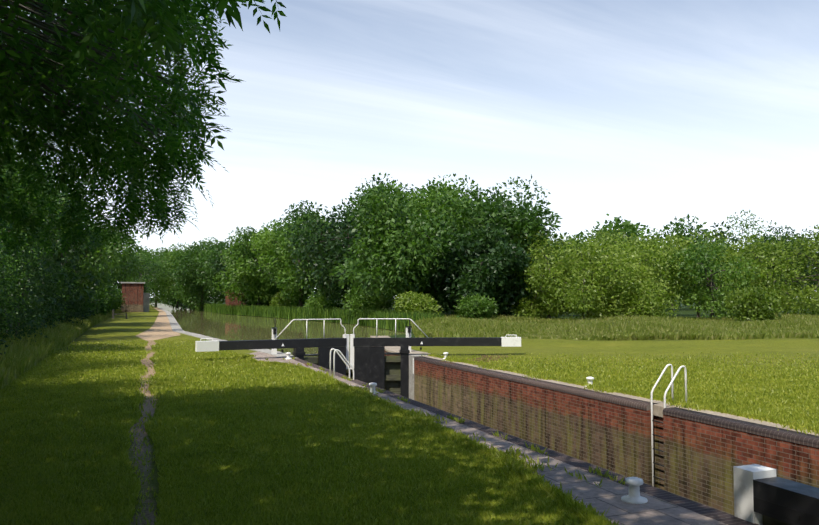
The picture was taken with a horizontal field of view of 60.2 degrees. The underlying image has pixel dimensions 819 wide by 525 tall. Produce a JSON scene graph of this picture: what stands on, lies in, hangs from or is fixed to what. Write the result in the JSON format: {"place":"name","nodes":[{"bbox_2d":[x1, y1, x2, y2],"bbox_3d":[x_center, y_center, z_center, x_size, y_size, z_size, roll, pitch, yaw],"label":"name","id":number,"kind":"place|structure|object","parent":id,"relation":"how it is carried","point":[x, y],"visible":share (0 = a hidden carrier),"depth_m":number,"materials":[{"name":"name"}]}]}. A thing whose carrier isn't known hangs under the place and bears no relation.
{"place":"outdoors","nodes":[
{"label":"outdoors","id":0,"kind":"place"},
{"bbox_2d":[0,339,818,524],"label":"lawn grass","id":1,"kind":"structure","parent":0,"point":[380,444],"depth_m":10.38,"materials":[{"name":"green plant"}]},
{"bbox_2d":[0,298,818,524],"bbox_3d":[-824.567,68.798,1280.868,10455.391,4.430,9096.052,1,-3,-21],"label":"ground","id":2,"kind":"structure","parent":0,"point":[153,325],"depth_m":29.91,"materials":[{"name":"green plant"}]},
{"bbox_2d":[0,233,8,297],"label":"tree","id":3,"kind":"object","parent":2,"relation":"on","point":[2,259],"visible":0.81,"depth_m":14.77,"materials":[{"name":"green plant"}]},
{"bbox_2d":[0,248,15,354],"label":"hedge","id":4,"kind":"object","parent":2,"relation":"on","point":[1,314],"visible":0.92,"depth_m":18.00,"materials":[{"name":"green plant"}]},
{"bbox_2d":[0,243,30,342],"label":"hedge","id":5,"kind":"object","parent":2,"relation":"on","point":[8,269],"visible":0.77,"depth_m":24.34,"materials":[{"name":"green plant"}]},
{"bbox_2d":[0,253,33,321],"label":"hedge","id":6,"kind":"object","parent":2,"relation":"on","point":[18,287],"depth_m":30.61,"materials":[{"name":"green plant"}]},
{"bbox_2d":[0,142,35,264],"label":"hedge tree","id":7,"kind":"object","parent":2,"relation":"on","point":[3,254],"visible":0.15,"depth_m":21.32,"materials":[{"name":"green plant"}]},
{"bbox_2d":[0,160,70,286],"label":"hedge tree","id":8,"kind":"object","parent":2,"relation":"on","point":[33,248],"visible":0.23,"depth_m":26.53,"materials":[{"name":"green plant"}]},
{"bbox_2d":[10,234,64,327],"bbox_3d":[-18.899,1.262,34.960,3.197,5.549,4.843,1,-3,-21],"label":"hedge","id":9,"kind":"object","parent":2,"relation":"on","point":[53,308],"visible":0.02,"depth_m":35.65,"materials":[{"name":"green plant"}]},
{"bbox_2d":[0,218,76,344],"bbox_3d":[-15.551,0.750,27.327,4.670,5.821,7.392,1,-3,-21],"label":"hedge","id":10,"kind":"object","parent":2,"relation":"on","point":[31,306],"visible":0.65,"depth_m":27.39,"materials":[{"name":"green plant"}]},
{"bbox_2d":[0,140,92,255],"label":"hedge tree","id":11,"kind":"object","parent":2,"relation":"on","point":[42,198],"visible":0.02,"depth_m":34.53,"materials":[{"name":"green plant"}]},
{"bbox_2d":[35,240,74,321],"bbox_3d":[-21.374,1.340,41.078,3.548,5.954,4.858,1,-3,-21],"label":"hedge","id":12,"kind":"object","parent":2,"relation":"on","point":[57,286],"visible":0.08,"depth_m":41.09,"materials":[{"name":"green plant"}]},
{"bbox_2d":[6,153,113,314],"bbox_3d":[-23.172,-1.285,41.299,10.816,11.447,10.188,1,-3,-21],"label":"tree","id":13,"kind":"object","parent":2,"relation":"on","point":[74,259],"visible":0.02,"depth_m":43.38,"materials":[{"name":"green plant"}]},
{"bbox_2d":[0,310,120,388],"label":"rough grass","id":14,"kind":"structure","parent":2,"relation":"on","point":[19,358],"depth_m":25.49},
{"bbox_2d":[46,261,86,324],"bbox_3d":[-22.133,2.042,44.025,4.099,4.901,5.794,1,-3,-21],"label":"hedge","id":15,"kind":"object","parent":2,"relation":"on","point":[71,316],"visible":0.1,"depth_m":43.66,"materials":[{"name":"green plant"}]},
{"bbox_2d":[63,280,81,313],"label":"hedge","id":16,"kind":"object","parent":2,"relation":"on","point":[75,293],"visible":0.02,"depth_m":47.21,"materials":[{"name":"green plant"}]},
{"bbox_2d":[57,268,92,317],"bbox_3d":[-27.164,2.821,55.760,4.095,4.798,5.629,1,-3,-21],"label":"hedge","id":17,"kind":"object","parent":2,"relation":"on","point":[89,304],"visible":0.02,"depth_m":56.26,"materials":[{"name":"green plant"}]},
{"bbox_2d":[67,289,89,319],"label":"hedge","id":18,"kind":"object","parent":2,"relation":"on","point":[85,309],"visible":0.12,"depth_m":52.84,"materials":[{"name":"green plant"}]},
{"bbox_2d":[68,202,105,282],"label":"tree","id":19,"kind":"object","parent":2,"relation":"on","point":[90,227],"depth_m":68.68,"materials":[{"name":"green plant"}]},
{"bbox_2d":[76,274,98,315],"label":"hedge","id":20,"kind":"object","parent":2,"relation":"on","point":[94,306],"visible":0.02,"depth_m":61.41,"materials":[{"name":"green plant"}]},
{"bbox_2d":[42,192,143,299],"bbox_3d":[-26.003,-0.765,53.935,12.132,11.491,9.804,-2,-4,39],"label":"tree","id":21,"kind":"object","parent":2,"relation":"on","point":[104,265],"visible":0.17,"depth_m":53.49,"materials":[{"name":"green plant"}]},
{"bbox_2d":[88,281,101,314],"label":"hedge","id":22,"kind":"object","parent":2,"relation":"on","point":[95,301],"visible":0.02,"depth_m":64.64,"materials":[{"name":"green plant"}]},
{"bbox_2d":[95,281,111,314],"bbox_3d":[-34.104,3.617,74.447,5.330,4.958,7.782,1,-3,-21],"label":"hedge","id":23,"kind":"object","parent":2,"relation":"on","point":[101,305],"visible":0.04,"depth_m":75.07,"materials":[{"name":"green plant"}]},
{"bbox_2d":[102,286,113,312],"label":"hedge","id":24,"kind":"object","parent":2,"relation":"on","point":[108,299],"depth_m":81.03,"materials":[{"name":"green plant"}]},
{"bbox_2d":[109,285,121,300],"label":"hedge","id":25,"kind":"object","parent":2,"relation":"on","point":[119,291],"visible":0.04,"depth_m":94.90,"materials":[{"name":"green plant"}]},
{"bbox_2d":[107,285,125,310],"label":"scrub","id":26,"kind":"object","parent":2,"relation":"on","point":[116,304],"visible":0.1,"depth_m":102.06,"materials":[{"name":"green plant"}]},
{"bbox_2d":[105,252,127,297],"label":"tree","id":27,"kind":"object","parent":2,"relation":"on","point":[117,277],"visible":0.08,"depth_m":110.25,"materials":[{"name":"green plant"}]},
{"bbox_2d":[89,218,146,306],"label":"tree","id":28,"kind":"object","parent":2,"relation":"on","point":[134,269],"visible":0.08,"depth_m":80.93,"materials":[{"name":"green plant"}]},
{"bbox_2d":[113,290,124,310],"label":"hedge","id":29,"kind":"object","parent":2,"relation":"on","point":[120,305],"visible":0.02,"depth_m":102.75,"materials":[{"name":"green plant"}]},
{"bbox_2d":[112,309,126,318],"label":"bench","id":30,"kind":"object","parent":2,"relation":"on","point":[113,314],"visible":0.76,"depth_m":73.48,"materials":[{"name":"brown wood"}]},
{"bbox_2d":[121,282,149,311],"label":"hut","id":31,"kind":"object","parent":2,"relation":"on","point":[136,297],"visible":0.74,"depth_m":107.91,"materials":[{"name":"brick"}]},
{"bbox_2d":[124,275,147,292],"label":"scrub","id":32,"kind":"object","parent":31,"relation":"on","point":[133,279],"visible":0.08,"depth_m":110.08,"materials":[{"name":"green plant"}]},
{"bbox_2d":[110,253,161,309],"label":"tree","id":33,"kind":"object","parent":2,"relation":"on","point":[149,274],"visible":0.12,"depth_m":127.48,"materials":[{"name":"green plant"}]},
{"bbox_2d":[0,0,286,257],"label":"ash tree","id":34,"kind":"object","parent":2,"relation":"on","point":[52,56],"visible":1,"depth_m":6.45,"materials":[{"name":"green plant"}]},
{"bbox_2d":[118,245,176,307],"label":"tree","id":35,"kind":"object","parent":2,"relation":"on","point":[163,268],"visible":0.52,"depth_m":142.36,"materials":[{"name":"green plant"}]},
{"bbox_2d":[132,247,186,307],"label":"tree","id":36,"kind":"object","parent":2,"relation":"on","point":[156,255],"visible":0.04,"depth_m":161.74,"materials":[{"name":"green plant"}]},
{"bbox_2d":[140,242,206,309],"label":"tree","id":37,"kind":"object","parent":2,"relation":"on","point":[169,256],"visible":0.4,"depth_m":149.21,"materials":[{"name":"green plant"}]},
{"bbox_2d":[170,237,222,310],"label":"tree","id":38,"kind":"object","parent":2,"relation":"on","point":[186,278],"visible":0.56,"depth_m":134.22,"materials":[{"name":"green plant"}]},
{"bbox_2d":[205,276,226,303],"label":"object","id":39,"kind":"structure","parent":2,"relation":"on","point":[218,299],"depth_m":182.84,"materials":[{"name":"green plant"}]},
{"bbox_2d":[191,236,243,299],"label":"tree","id":40,"kind":"object","parent":2,"relation":"on","point":[208,255],"visible":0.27,"depth_m":126.00,"materials":[{"name":"green plant"}]},
{"bbox_2d":[225,290,245,306],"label":"brick building","id":41,"kind":"structure","parent":2,"relation":"on","point":[229,302],"depth_m":110.53,"materials":[{"name":"red brick"}]},
{"bbox_2d":[208,230,275,296],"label":"tree","id":42,"kind":"object","parent":2,"relation":"on","point":[221,266],"visible":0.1,"depth_m":119.15,"materials":[{"name":"green plant"}]},
{"bbox_2d":[212,225,293,305],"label":"tree","id":43,"kind":"object","parent":2,"relation":"on","point":[243,269],"visible":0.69,"depth_m":103.73,"materials":[{"name":"green plant"}]},
{"bbox_2d":[254,293,271,305],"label":"bush","id":44,"kind":"object","parent":2,"relation":"on","point":[268,303],"visible":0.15,"depth_m":107.45,"materials":[{"name":"green plant"}]},
{"bbox_2d":[149,303,405,372],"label":"canal water","id":45,"kind":"structure","parent":2,"relation":"on","point":[227,327],"depth_m":58.52,"materials":[{"name":"green liquid"}]},
{"bbox_2d":[254,219,309,300],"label":"tree","id":46,"kind":"object","parent":2,"relation":"on","point":[271,221],"depth_m":119.16,"materials":[{"name":"green plant"}]},
{"bbox_2d":[270,291,297,307],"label":"bush","id":47,"kind":"object","parent":2,"relation":"on","point":[278,300],"visible":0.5,"depth_m":95.91,"materials":[{"name":"green plant"}]},
{"bbox_2d":[248,213,337,307],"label":"tree","id":48,"kind":"object","parent":2,"relation":"on","point":[290,283],"visible":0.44,"depth_m":90.02,"materials":[{"name":"green plant"}]},
{"bbox_2d":[194,303,445,332],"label":"bank reeds","id":49,"kind":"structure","parent":2,"relation":"on","point":[295,312],"depth_m":73.96,"materials":[{"name":"green plant"}]},
{"bbox_2d":[303,287,342,310],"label":"bush","id":50,"kind":"object","parent":2,"relation":"on","point":[318,300],"visible":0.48,"depth_m":80.88,"materials":[{"name":"green plant"}]},
{"bbox_2d":[284,200,369,305],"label":"tree","id":51,"kind":"object","parent":2,"relation":"on","point":[291,206],"visible":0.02,"depth_m":100.95,"materials":[{"name":"green plant"}]},
{"bbox_2d":[278,200,376,308],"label":"tree","id":52,"kind":"object","parent":2,"relation":"on","point":[331,251],"visible":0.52,"depth_m":75.09,"materials":[{"name":"green plant"}]},
{"bbox_2d":[341,285,397,316],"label":"bush","id":53,"kind":"object","parent":2,"relation":"on","point":[364,302],"visible":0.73,"depth_m":68.08,"materials":[{"name":"green plant"}]},
{"bbox_2d":[336,173,427,293],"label":"tree","id":54,"kind":"object","parent":2,"relation":"on","point":[368,185],"visible":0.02,"depth_m":85.19,"materials":[{"name":"green plant"}]},
{"bbox_2d":[328,180,467,312],"bbox_3d":[-0.219,-0.870,63.843,12.748,12.697,12.571,-2,-4,35],"label":"tree","id":55,"kind":"object","parent":2,"relation":"on","point":[394,231],"visible":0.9,"depth_m":60.87,"materials":[{"name":"green plant"}]},
{"bbox_2d":[405,320,411,351],"bbox_3d":[-0.040,2.938,28.449,0.500,1.430,0.600,1,-3,-21],"label":"paddle gear","id":56,"kind":"object","parent":2,"relation":"on","point":[408,331],"visible":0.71,"depth_m":28.36,"materials":[{"name":"white paint"}]},
{"bbox_2d":[393,291,442,316],"bbox_3d":[0.656,3.679,56.464,3.994,3.018,3.913,-2,-4,38],"label":"bush","id":57,"kind":"object","parent":2,"relation":"on","point":[411,302],"visible":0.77,"depth_m":55.69,"materials":[{"name":"green plant"}]},
{"bbox_2d":[354,174,487,315],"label":"tree","id":58,"kind":"object","parent":2,"relation":"on","point":[442,199],"visible":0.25,"depth_m":70.02,"materials":[{"name":"green plant"}]},
{"bbox_2d":[439,355,508,363],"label":"footholds","id":59,"kind":"object","parent":2,"relation":"on","point":[490,357],"visible":0.4,"depth_m":25.58,"materials":[{"name":"brick"}]},
{"bbox_2d":[453,292,499,318],"bbox_3d":[5.594,3.804,57.159,3.932,2.892,4.829,1,-3,-21],"label":"field bush","id":60,"kind":"object","parent":2,"relation":"on","point":[474,306],"visible":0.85,"depth_m":56.37,"materials":[{"name":"green plant"}]},
{"bbox_2d":[423,223,538,316],"bbox_3d":[6.408,0.944,61.888,9.900,9.060,10.315,1,-3,-21],"label":"tree","id":61,"kind":"object","parent":2,"relation":"on","point":[479,268],"visible":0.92,"depth_m":59.95,"materials":[{"name":"green plant"}]},
{"bbox_2d":[415,174,550,250],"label":"tree","id":62,"kind":"object","parent":2,"relation":"on","point":[517,194],"visible":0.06,"depth_m":78.89,"materials":[{"name":"green plant"}]},
{"bbox_2d":[455,196,571,314],"bbox_3d":[8.566,-0.313,67.336,12.277,11.947,12.227,1,-3,-21],"label":"tree","id":63,"kind":"object","parent":2,"relation":"on","point":[512,222],"visible":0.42,"depth_m":64.95,"materials":[{"name":"green plant"}]},
{"bbox_2d":[241,353,818,524],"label":"edge grass tufts","id":64,"kind":"object","parent":2,"relation":"on","point":[529,472],"visible":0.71,"depth_m":11.89,"materials":[{"name":"green plant"}]},
{"bbox_2d":[507,229,577,314],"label":"tree","id":65,"kind":"object","parent":2,"relation":"on","point":[541,234],"visible":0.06,"depth_m":64.89,"materials":[{"name":"green plant"}]},
{"bbox_2d":[508,238,597,318],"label":"tree","id":66,"kind":"object","parent":2,"relation":"on","point":[530,308],"visible":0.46,"depth_m":58.96,"materials":[{"name":"green plant"}]},
{"bbox_2d":[545,226,604,267],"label":"tree","id":67,"kind":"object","parent":2,"relation":"on","point":[578,235],"depth_m":130.32,"materials":[{"name":"green plant"}]},
{"bbox_2d":[547,228,629,314],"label":"tree","id":68,"kind":"object","parent":2,"relation":"on","point":[601,241],"depth_m":85.21,"materials":[{"name":"green plant"}]},
{"bbox_2d":[585,377,593,386],"bbox_3d":[4.403,2.905,17.213,0.270,0.235,0.266,1,-3,-21],"label":"bollard","id":69,"kind":"object","parent":2,"relation":"on","point":[590,379],"visible":0.75,"depth_m":17.16,"materials":[{"name":"white metal"}]},
{"bbox_2d":[409,357,818,514],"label":"lock wall","id":70,"kind":"structure","parent":2,"relation":"on","point":[699,461],"depth_m":15.07,"materials":[{"name":"brick"}]},
{"bbox_2d":[414,356,818,447],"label":"coping","id":71,"kind":"object","parent":70,"relation":"on","point":[771,432],"visible":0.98,"depth_m":14.30,"materials":[{"name":"brick"}]},
{"bbox_2d":[651,364,686,486],"bbox_3d":[5.224,3.977,14.169,0.577,3.821,0.422,1,-3,-21],"label":"ladder","id":72,"kind":"object","parent":70,"relation":"attached to","point":[671,384],"visible":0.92,"depth_m":14.23,"materials":[{"name":"white metal"}]},
{"bbox_2d":[410,313,818,339],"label":"tall grass","id":73,"kind":"structure","parent":2,"relation":"on","point":[641,327],"depth_m":40.82,"materials":[{"name":"green plant"}]},
{"bbox_2d":[525,231,638,318],"bbox_3d":[14.198,1.556,57.048,7.741,8.216,8.612,1,-3,-21],"label":"tree","id":74,"kind":"object","parent":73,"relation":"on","point":[600,269],"visible":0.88,"depth_m":55.95,"materials":[{"name":"green plant"}]},
{"bbox_2d":[420,351,818,435],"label":"strip","id":75,"kind":"object","parent":2,"relation":"on","point":[658,407],"visible":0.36,"depth_m":14.24,"materials":[{"name":"concrete"}]},
{"bbox_2d":[570,242,670,316],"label":"tree","id":76,"kind":"object","parent":2,"relation":"on","point":[647,271],"visible":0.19,"depth_m":58.15,"materials":[{"name":"green plant"}]},
{"bbox_2d":[574,228,670,311],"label":"tree","id":77,"kind":"object","parent":2,"relation":"on","point":[609,236],"visible":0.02,"depth_m":72.60,"materials":[{"name":"green plant"}]},
{"bbox_2d":[591,214,667,258],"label":"tree","id":78,"kind":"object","parent":2,"relation":"on","point":[629,228],"depth_m":114.44,"materials":[{"name":"green plant"}]},
{"bbox_2d":[601,280,679,317],"bbox_3d":[18.117,3.262,55.672,4.213,3.896,6.086,2,-4,-40],"label":"field bush","id":79,"kind":"object","parent":2,"relation":"on","point":[645,305],"visible":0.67,"depth_m":54.90,"materials":[{"name":"green plant"}]},
{"bbox_2d":[599,233,699,314],"bbox_3d":[20.685,1.525,64.299,8.843,8.330,9.656,1,-3,-21],"label":"tree","id":80,"kind":"object","parent":2,"relation":"on","point":[672,268],"visible":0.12,"depth_m":62.72,"materials":[{"name":"green plant"}]},
{"bbox_2d":[620,228,717,308],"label":"tree","id":81,"kind":"object","parent":2,"relation":"on","point":[663,252],"visible":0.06,"depth_m":86.02,"materials":[{"name":"green plant"}]},
{"bbox_2d":[655,214,718,310],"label":"tree","id":82,"kind":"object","parent":2,"relation":"on","point":[680,230],"depth_m":121.44,"materials":[{"name":"green plant"}]},
{"bbox_2d":[654,226,754,316],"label":"tree","id":83,"kind":"object","parent":2,"relation":"on","point":[727,256],"visible":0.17,"depth_m":72.97,"materials":[{"name":"green plant"}]},
{"bbox_2d":[659,237,760,318],"bbox_3d":[26.691,1.683,63.068,10.036,7.880,8.927,1,-3,-21],"label":"tree","id":84,"kind":"object","parent":2,"relation":"on","point":[705,271],"visible":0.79,"depth_m":61.77,"materials":[{"name":"green plant"}]},
{"bbox_2d":[688,221,740,307],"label":"tree","id":85,"kind":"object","parent":2,"relation":"on","point":[724,236],"depth_m":135.08,"materials":[{"name":"green plant"}]},
{"bbox_2d":[723,284,781,321],"bbox_3d":[27.064,3.374,56.182,4.936,3.480,4.472,1,-3,-21],"label":"field bush","id":86,"kind":"object","parent":2,"relation":"on","point":[758,305],"visible":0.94,"depth_m":55.38,"materials":[{"name":"green plant"}]},
{"bbox_2d":[705,210,809,311],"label":"tree","id":87,"kind":"object","parent":2,"relation":"on","point":[745,231],"visible":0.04,"depth_m":86.16,"materials":[{"name":"green plant"}]},
{"bbox_2d":[715,225,818,313],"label":"tree","id":88,"kind":"object","parent":2,"relation":"on","point":[782,239],"visible":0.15,"depth_m":74.72,"materials":[{"name":"green plant"}]},
{"bbox_2d":[720,234,818,314],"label":"tree","id":89,"kind":"object","parent":2,"relation":"on","point":[763,255],"visible":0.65,"depth_m":62.24,"materials":[{"name":"green plant"}]},
{"bbox_2d":[764,232,803,307],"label":"tree","id":90,"kind":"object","parent":2,"relation":"on","point":[784,238],"depth_m":157.09,"materials":[{"name":"green plant"}]},
{"bbox_2d":[761,224,818,315],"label":"tree","id":91,"kind":"object","parent":2,"relation":"on","point":[809,256],"visible":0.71,"depth_m":64.58,"materials":[{"name":"green plant"}]},
{"bbox_2d":[788,230,817,311],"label":"tree","id":92,"kind":"object","parent":2,"relation":"on","point":[810,265],"visible":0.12,"depth_m":86.96,"materials":[{"name":"green plant"}]},
{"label":"bank wall","id":93,"kind":"object","parent":2,"relation":"on","visible":0},
{"bbox_2d":[159,308,294,357],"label":"bank capping","id":94,"kind":"object","parent":93,"relation":"on","point":[175,326],"visible":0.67,"depth_m":40.34,"materials":[{"name":"stone"}]},
{"bbox_2d":[266,319,276,354],"bbox_3d":[-5.219,2.879,27.274,0.500,1.430,0.600,1,-3,-21],"label":"paddle gear","id":95,"kind":"object","parent":94,"relation":"on","point":[274,334],"visible":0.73,"depth_m":27.18,"materials":[{"name":"white paint"}]},
{"bbox_3d":[3.253,4.747,6.093,0.562,4.470,41.600,1,-3,-21],"label":"lock wall","id":96,"kind":"object","parent":2,"relation":"on","visible":0},
{"bbox_2d":[330,348,353,379],"bbox_3d":[-1.800,4.208,18.763,0.577,3.821,0.422,1,-3,-21],"label":"ladder","id":97,"kind":"object","parent":96,"relation":"attached to","point":[337,351],"visible":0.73,"depth_m":18.71,"materials":[{"name":"white metal"}]},
{"bbox_2d":[293,358,758,524],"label":"coping","id":98,"kind":"object","parent":96,"relation":"on","point":[710,512],"visible":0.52,"depth_m":9.16,"materials":[{"name":"stone"}]},
{"bbox_2d":[733,464,818,524],"bbox_3d":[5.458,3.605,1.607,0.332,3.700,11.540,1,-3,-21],"label":"beam","id":99,"kind":"structure","parent":96,"relation":"attached to","point":[764,495],"depth_m":6.64,"materials":[{"name":"black paint"}]},
{"bbox_2d":[8,0,818,297],"label":"sky","id":100,"kind":"structure","parent":0,"point":[651,113],"materials":[{"name":"white"}]},
{"bbox_2d":[249,352,727,524],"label":"paving","id":101,"kind":"structure","parent":0,"point":[608,493],"depth_m":7.98,"materials":[{"name":"grey stone"}]},
{"bbox_2d":[369,383,378,393],"bbox_3d":[-0.834,2.851,16.049,0.270,0.235,0.266,1,-3,-21],"label":"bollard","id":102,"kind":"object","parent":101,"relation":"on","point":[372,387],"visible":0.77,"depth_m":15.99,"materials":[{"name":"white metal"}]},
{"bbox_2d":[621,477,647,503],"bbox_3d":[2.402,2.423,7.553,0.270,0.235,0.266,1,-3,-21],"label":"bollard","id":103,"kind":"object","parent":101,"relation":"on","point":[633,496],"visible":1,"depth_m":7.50,"materials":[{"name":"white metal"}]},
{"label":"bank wall","id":104,"kind":"object","parent":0,"visible":0},
{"bbox_2d":[370,336,428,354],"bbox_3d":[-0.877,3.873,33.521,1.441,0.072,13.678,0,-3,-9],"label":"landing","id":105,"kind":"object","parent":104,"relation":"on","point":[393,349],"visible":0.33,"depth_m":29.53,"materials":[{"name":"concrete"}]},
{"bbox_3d":[-2.265,6.619,26.473,4.350,2.980,1.500,1,-3,-21],"label":"gate sill","id":106,"kind":"object","parent":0,"visible":0},
{"bbox_2d":[195,319,348,374],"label":"lock gate","id":107,"kind":"structure","parent":106,"relation":"on","point":[325,346],"depth_m":25.80,"materials":[{"name":"black paint"}]},
{"bbox_2d":[350,318,520,397],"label":"lock gate","id":108,"kind":"structure","parent":106,"relation":"on","point":[370,362],"depth_m":26.55,"materials":[{"name":"black paint"}]}
]}

